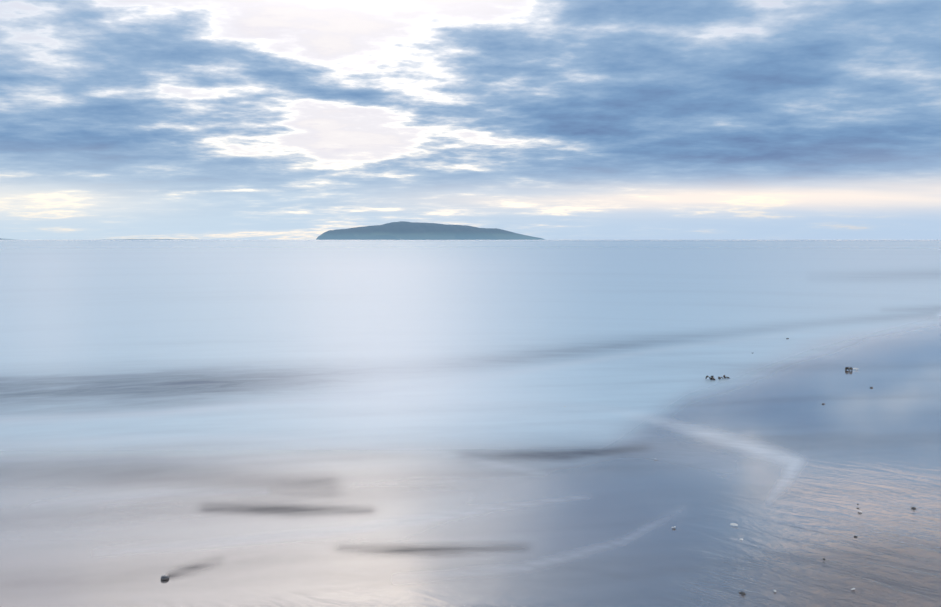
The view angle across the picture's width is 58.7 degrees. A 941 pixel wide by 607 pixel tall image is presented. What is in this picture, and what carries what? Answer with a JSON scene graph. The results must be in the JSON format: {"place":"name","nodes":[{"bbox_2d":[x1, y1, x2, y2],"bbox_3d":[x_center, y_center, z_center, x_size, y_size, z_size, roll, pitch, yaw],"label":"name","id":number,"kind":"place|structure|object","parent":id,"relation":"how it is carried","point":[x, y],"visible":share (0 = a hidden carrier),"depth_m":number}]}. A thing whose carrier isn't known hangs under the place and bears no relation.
{"place":"outdoors","nodes":[
{"label":"outdoors","id":0,"kind":"place"},
{"bbox_2d":[0,238,197,239],"bbox_3d":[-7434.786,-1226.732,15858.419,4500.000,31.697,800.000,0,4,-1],"label":"headland","id":1,"kind":"structure","parent":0,"point":[124,239],"depth_m":15632.95},
{"bbox_2d":[316,221,544,239],"bbox_3d":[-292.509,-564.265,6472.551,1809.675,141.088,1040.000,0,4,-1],"label":"island","id":2,"kind":"structure","parent":0,"point":[402,230],"depth_m":6049.60},
{"bbox_2d":[0,240,940,606],"bbox_3d":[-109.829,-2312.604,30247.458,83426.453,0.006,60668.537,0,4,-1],"label":"sea","id":3,"kind":"structure","parent":0,"point":[298,422],"depth_m":6.07},
{"bbox_2d":[161,338,915,594],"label":"pebbles","id":4,"kind":"object","parent":3,"relation":"on","point":[164,577],"visible":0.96,"depth_m":3.27},
{"bbox_2d":[564,368,861,591],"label":"shells","id":5,"kind":"object","parent":3,"relation":"on","point":[733,524],"visible":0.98,"depth_m":3.88},
{"bbox_2d":[705,367,852,379],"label":"rocks","id":6,"kind":"object","parent":3,"relation":"on","point":[846,368],"visible":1,"depth_m":8.00},
{"bbox_2d":[0,0,940,239],"label":"sky","id":7,"kind":"structure","parent":0,"point":[120,119]}
]}

